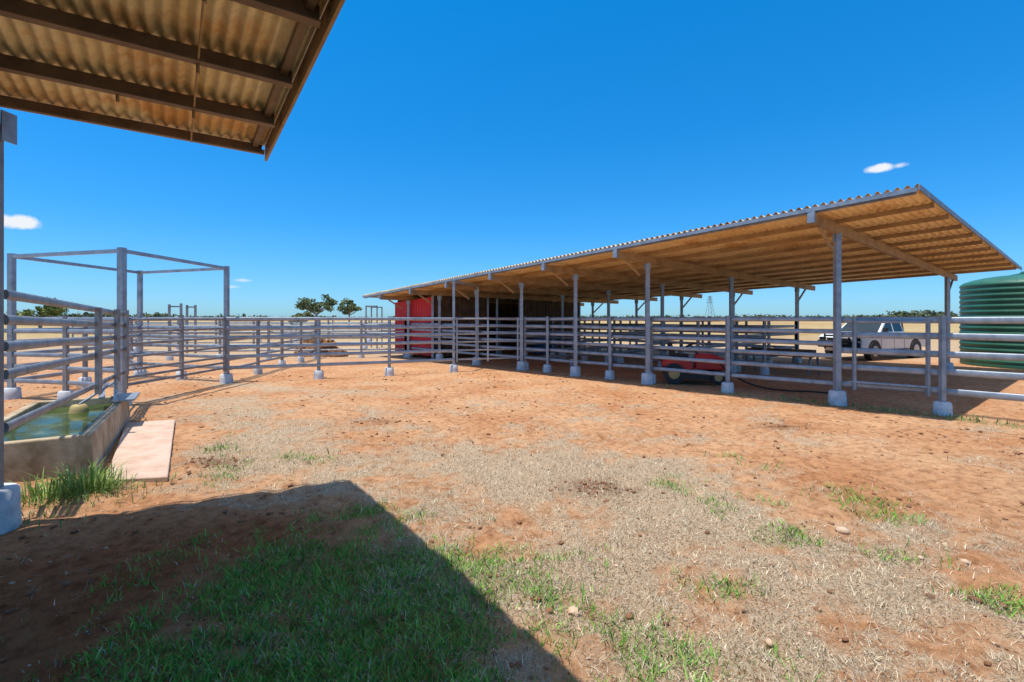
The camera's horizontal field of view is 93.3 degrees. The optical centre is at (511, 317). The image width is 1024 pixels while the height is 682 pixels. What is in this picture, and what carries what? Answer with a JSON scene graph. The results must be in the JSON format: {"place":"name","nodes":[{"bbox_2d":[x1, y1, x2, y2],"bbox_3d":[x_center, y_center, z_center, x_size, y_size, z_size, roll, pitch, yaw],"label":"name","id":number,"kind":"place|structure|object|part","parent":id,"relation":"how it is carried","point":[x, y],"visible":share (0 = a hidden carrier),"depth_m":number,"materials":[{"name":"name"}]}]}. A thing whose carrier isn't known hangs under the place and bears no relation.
{"place":"outdoors","nodes":[
{"label":"outdoors","id":0,"kind":"place"},
{"bbox_2d":[0,320,1023,681],"bbox_3d":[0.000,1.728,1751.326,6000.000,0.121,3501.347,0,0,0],"label":"ground","id":1,"kind":"structure","parent":0,"point":[892,468],"depth_m":4.29,"materials":[{"name":"soil"}]},
{"bbox_2d":[4,329,6,381],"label":"steel rail fence","id":2,"kind":"object","parent":1,"relation":"on","point":[5,353],"visible":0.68,"depth_m":10.16,"materials":[{"name":"metal"}]},
{"bbox_2d":[6,297,68,327],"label":"gum tree","id":3,"kind":"object","parent":1,"relation":"on","point":[47,310],"visible":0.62,"depth_m":59.55,"materials":[{"name":"green plant"}]},
{"bbox_2d":[13,316,113,399],"bbox_3d":[-9.050,0.854,9.771,3.133,1.772,0.278,0,0,20],"label":"steel rail fence","id":4,"kind":"object","parent":1,"relation":"on","point":[65,382],"visible":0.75,"depth_m":9.71,"materials":[{"name":"metal"}]},
{"bbox_2d":[4,380,139,482],"bbox_3d":[-5.903,1.380,6.368,1.340,0.740,3.286,0,0,-33],"label":"water trough","id":5,"kind":"object","parent":1,"relation":"on","point":[81,431],"visible":0.94,"depth_m":5.74,"materials":[{"name":"concrete"}]},
{"bbox_2d":[16,316,138,386],"bbox_3d":[-10.600,0.854,12.050,0.280,1.772,3.701,0,0,0],"label":"steel rail fence","id":6,"kind":"object","parent":1,"relation":"on","point":[85,350],"visible":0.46,"depth_m":11.87,"materials":[{"name":"metal"}]},
{"bbox_2d":[5,455,175,535],"bbox_3d":[-4.340,1.564,4.422,2.136,0.378,1.598,0,0,0],"label":"grass tuft","id":7,"kind":"object","parent":1,"relation":"on","point":[81,486],"visible":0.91,"depth_m":4.59,"materials":[{"name":"green plant"}]},
{"bbox_2d":[4,247,233,405],"bbox_3d":[-9.100,0.195,11.620,3.518,3.090,4.874,0,0,0],"label":"steel portal frame","id":8,"kind":"object","parent":1,"relation":"on","point":[12,391],"visible":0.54,"depth_m":10.17,"materials":[{"name":"paint"}]},
{"bbox_2d":[4,289,128,432],"bbox_3d":[-5.784,0.425,6.686,0.138,1.314,6.301,0,0,-32],"label":"trough rail panel","id":9,"kind":"object","parent":8,"relation":"attached to","point":[98,324],"visible":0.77,"depth_m":5.56,"materials":[{"name":"metal"}]},
{"bbox_2d":[127,317,225,388],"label":"steel gate","id":10,"kind":"structure","parent":8,"relation":"attached to","point":[181,351],"depth_m":10.97,"materials":[{"name":"grey metal"}]},
{"bbox_2d":[113,316,136,367],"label":"steel rail fence","id":11,"kind":"object","parent":1,"relation":"on","point":[131,360],"visible":0.17,"depth_m":15.56,"materials":[{"name":"metal"}]},
{"bbox_2d":[133,321,136,350],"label":"steel rail fence","id":12,"kind":"object","parent":1,"relation":"on","point":[134,348],"visible":0.08,"depth_m":24.14,"materials":[{"name":"paint"}]},
{"bbox_2d":[106,419,174,482],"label":"concrete slab","id":13,"kind":"structure","parent":1,"relation":"on","point":[148,444],"depth_m":5.97,"materials":[{"name":"beige concrete"}]},
{"bbox_2d":[0,0,344,534],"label":"lean to shed","id":14,"kind":"object","parent":1,"relation":"on","point":[231,74],"visible":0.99,"depth_m":3.44,"materials":[{"name":"metal"}]},
{"bbox_2d":[141,316,222,379],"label":"steel rail fence","id":15,"kind":"object","parent":1,"relation":"on","point":[177,345],"visible":0.48,"depth_m":13.25,"materials":[{"name":"metal"}]},
{"bbox_2d":[168,303,196,352],"bbox_3d":[-15.400,0.525,22.600,0.480,2.350,1.280,0,0,0],"label":"cattle race frame","id":16,"kind":"object","parent":1,"relation":"on","point":[181,311],"visible":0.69,"depth_m":23.16,"materials":[{"name":"metal"}]},
{"bbox_2d":[72,320,394,341],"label":"steel rail fence","id":17,"kind":"object","parent":1,"relation":"on","point":[368,340],"visible":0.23,"depth_m":33.56,"materials":[{"name":"metal"}]},
{"bbox_2d":[143,320,394,348],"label":"steel rail fence","id":18,"kind":"object","parent":1,"relation":"on","point":[290,323],"visible":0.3,"depth_m":26.21,"materials":[{"name":"metal"}]},
{"bbox_2d":[133,320,406,360],"bbox_3d":[-10.050,0.854,19.950,11.345,1.772,0.281,0,0,-10],"label":"steel rail fence","id":19,"kind":"object","parent":1,"relation":"on","point":[219,351],"visible":0.47,"depth_m":19.92,"materials":[{"name":"metal"}]},
{"bbox_2d":[230,316,314,374],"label":"steel rail fence","id":20,"kind":"object","parent":1,"relation":"on","point":[280,362],"visible":0.56,"depth_m":15.91,"materials":[{"name":"metal"}]},
{"bbox_2d":[288,311,314,324],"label":"gum tree","id":21,"kind":"object","parent":1,"relation":"on","point":[305,313],"visible":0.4,"depth_m":94.66,"materials":[{"name":"green plant"}]},
{"bbox_2d":[294,294,337,316],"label":"gum tree","id":22,"kind":"object","parent":1,"relation":"on","point":[313,307],"visible":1,"depth_m":89.55,"materials":[{"name":"green plant"}]},
{"bbox_2d":[294,339,347,356],"bbox_3d":[-8.473,1.320,21.583,2.502,0.800,1.588,0,0,0],"label":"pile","id":23,"kind":"object","parent":1,"relation":"on","point":[310,341],"visible":0.32,"depth_m":21.11,"materials":[{"name":"brown wood"}]},
{"bbox_2d":[226,280,457,378],"bbox_3d":[-4.558,0.285,13.880,6.340,2.910,0.314,0,0,-25],"label":"steel rail fence","id":24,"kind":"object","parent":1,"relation":"on","point":[319,372],"visible":0.97,"depth_m":13.67,"materials":[{"name":"metal"}]},
{"bbox_2d":[336,298,361,324],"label":"gum tree","id":25,"kind":"object","parent":1,"relation":"on","point":[351,307],"visible":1,"depth_m":91.15,"materials":[{"name":"green plant"}]},
{"bbox_2d":[365,306,382,348],"bbox_3d":[-7.700,0.525,27.000,0.660,2.350,1.060,0,0,0],"label":"cattle race frame","id":26,"kind":"object","parent":1,"relation":"on","point":[376,307],"visible":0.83,"depth_m":26.48,"materials":[{"name":"metal"}]},
{"bbox_2d":[411,317,519,358],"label":"steel rail fence","id":27,"kind":"object","parent":1,"relation":"on","point":[470,345],"visible":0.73,"depth_m":17.96,"materials":[{"name":"grey metal"}]},
{"bbox_2d":[4,309,959,316],"bbox_3d":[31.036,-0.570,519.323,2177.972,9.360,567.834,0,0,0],"label":"distant trees","id":28,"kind":"object","parent":1,"relation":"on","point":[927,312],"visible":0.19,"depth_m":251.04,"materials":[{"name":"green plant"}]},
{"bbox_2d":[395,295,580,358],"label":"red stable","id":29,"kind":"structure","parent":1,"relation":"on","point":[464,307],"depth_m":21.27,"materials":[{"name":"metal"}]},
{"bbox_2d":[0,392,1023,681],"bbox_3d":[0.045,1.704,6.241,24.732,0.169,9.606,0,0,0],"label":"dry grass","id":30,"kind":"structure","parent":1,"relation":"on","point":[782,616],"depth_m":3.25,"materials":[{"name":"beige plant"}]},
{"bbox_2d":[0,372,1023,681],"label":"dirt clods","id":31,"kind":"object","parent":1,"relation":"on","point":[548,610],"visible":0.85,"depth_m":4.16,"materials":[{"name":"brown soil"}]},
{"bbox_2d":[2,420,1023,676],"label":"stones","id":32,"kind":"object","parent":1,"relation":"on","point":[572,610],"visible":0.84,"depth_m":3.28,"materials":[{"name":"beige stone"}]},
{"bbox_2d":[13,384,1023,681],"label":"green grass","id":33,"kind":"structure","parent":1,"relation":"on","point":[247,588],"depth_m":2.77,"materials":[{"name":"green plant"}]},
{"bbox_2d":[524,320,682,369],"bbox_3d":[3.977,0.854,18.773,9.319,1.772,0.283,0,0,-38],"label":"steel rail fence","id":34,"kind":"object","parent":1,"relation":"on","point":[579,348],"visible":0.3,"depth_m":17.68,"materials":[{"name":"metal"}]},
{"bbox_2d":[498,316,769,374],"bbox_3d":[3.499,0.854,18.776,0.282,1.772,12.084,0,0,-44],"label":"steel rail fence","id":35,"kind":"object","parent":1,"relation":"on","point":[764,370],"visible":0.34,"depth_m":17.46,"materials":[{"name":"metal"}]},
{"bbox_2d":[523,316,832,392],"bbox_3d":[3.378,0.854,12.754,0.330,1.772,8.846,0,0,-42],"label":"steel rail fence","id":36,"kind":"object","parent":1,"relation":"on","point":[727,385],"visible":0.91,"depth_m":11.60,"materials":[{"name":"metal"}]},
{"bbox_2d":[581,321,794,357],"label":"steel rail fence","id":37,"kind":"object","parent":1,"relation":"on","point":[702,332],"visible":0.19,"depth_m":20.89,"materials":[{"name":"metal"}]},
{"bbox_2d":[362,183,1021,405],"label":"open sided shed","id":38,"kind":"structure","parent":1,"relation":"on","point":[916,230],"depth_m":13.42,"materials":[{"name":"metal"}]},
{"bbox_2d":[455,281,479,356],"bbox_3d":[-1.511,0.215,16.366,0.116,2.770,2.418,0,0,14],"label":"gate head frame","id":39,"kind":"object","parent":38,"relation":"attached to","point":[468,284],"visible":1,"depth_m":17.46,"materials":[{"name":"metal"}]},
{"bbox_2d":[456,317,519,361],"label":"steel gate","id":40,"kind":"structure","parent":38,"relation":"attached to","point":[487,334],"depth_m":15.53,"materials":[{"name":"grey metal"}]},
{"bbox_2d":[661,342,724,384],"bbox_3d":[4.786,1.174,12.741,1.626,1.052,1.004,0,0,14],"label":"ride on mower","id":41,"kind":"object","parent":1,"relation":"on","point":[674,377],"visible":0.81,"depth_m":12.40,"materials":[{"name":"red paint"}]},
{"bbox_2d":[650,316,798,383],"bbox_3d":[7.178,0.854,15.442,9.329,1.772,0.283,0,0,-38],"label":"steel rail fence","id":42,"kind":"object","parent":1,"relation":"on","point":[794,359],"visible":0.35,"depth_m":15.32,"materials":[{"name":"metal"}]},
{"bbox_2d":[720,364,827,393],"bbox_3d":[6.130,1.398,11.318,2.532,0.581,0.267,0,0,42],"label":"garden hose","id":43,"kind":"object","parent":1,"relation":"on","point":[779,389],"visible":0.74,"depth_m":11.12,"materials":[{"name":"black rubber"}]},
{"bbox_2d":[743,347,820,374],"bbox_3d":[8.338,1.338,14.989,0.500,0.736,2.072,0,0,-44],"label":"feed rack","id":44,"kind":"object","parent":1,"relation":"on","point":[790,350],"visible":0.57,"depth_m":14.64,"materials":[{"name":"metal"}]},
{"bbox_2d":[817,323,924,360],"bbox_3d":[15.307,0.874,20.503,4.987,1.691,2.052,0,0,-25],"label":"pickup truck","id":45,"kind":"object","parent":1,"relation":"on","point":[902,344],"visible":0.49,"depth_m":19.75,"materials":[{"name":"white paint"}]},
{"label":"windows","id":46,"kind":"part","parent":45,"relation":"part of","materials":[{"name":"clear glass"}]},
{"bbox_2d":[842,316,1023,415],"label":"steel rail fence","id":47,"kind":"object","parent":1,"relation":"on","point":[942,406],"visible":0.84,"depth_m":8.46,"materials":[{"name":"grey metal"}]},
{"bbox_2d":[848,317,930,395],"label":"steel gate","id":48,"kind":"structure","parent":47,"relation":"attached to","point":[927,323],"depth_m":8.83,"materials":[{"name":"grey metal"}]},
{"bbox_2d":[959,271,1023,368],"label":"water tank","id":49,"kind":"object","parent":1,"relation":"on","point":[1000,296],"visible":0.65,"depth_m":16.59,"materials":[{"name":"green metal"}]},
{"bbox_2d":[0,0,1023,316],"label":"sky","id":50,"kind":"structure","parent":0,"point":[423,141],"materials":[{"name":"blue"}]},
{"bbox_2d":[533,338,545,353],"bbox_3d":[1.279,1.260,22.477,0.610,0.880,0.610,0,0,0],"label":"storage drum","id":51,"kind":"object","parent":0,"point":[540,345],"visible":0.32,"depth_m":22.23,"materials":[{"name":"blue plastic"}]},
{"bbox_2d":[549,336,557,353],"bbox_3d":[1.871,1.260,23.009,0.610,0.880,0.610,0,0,0],"label":"storage drum","id":52,"kind":"object","parent":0,"point":[550,346],"visible":0.27,"depth_m":22.75,"materials":[{"name":"blue plastic"}]},
{"bbox_2d":[705,296,714,315],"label":"transmission tower","id":53,"kind":"structure","parent":0,"point":[709,305],"depth_m":419.17,"materials":[{"name":"metal"}]}
]}

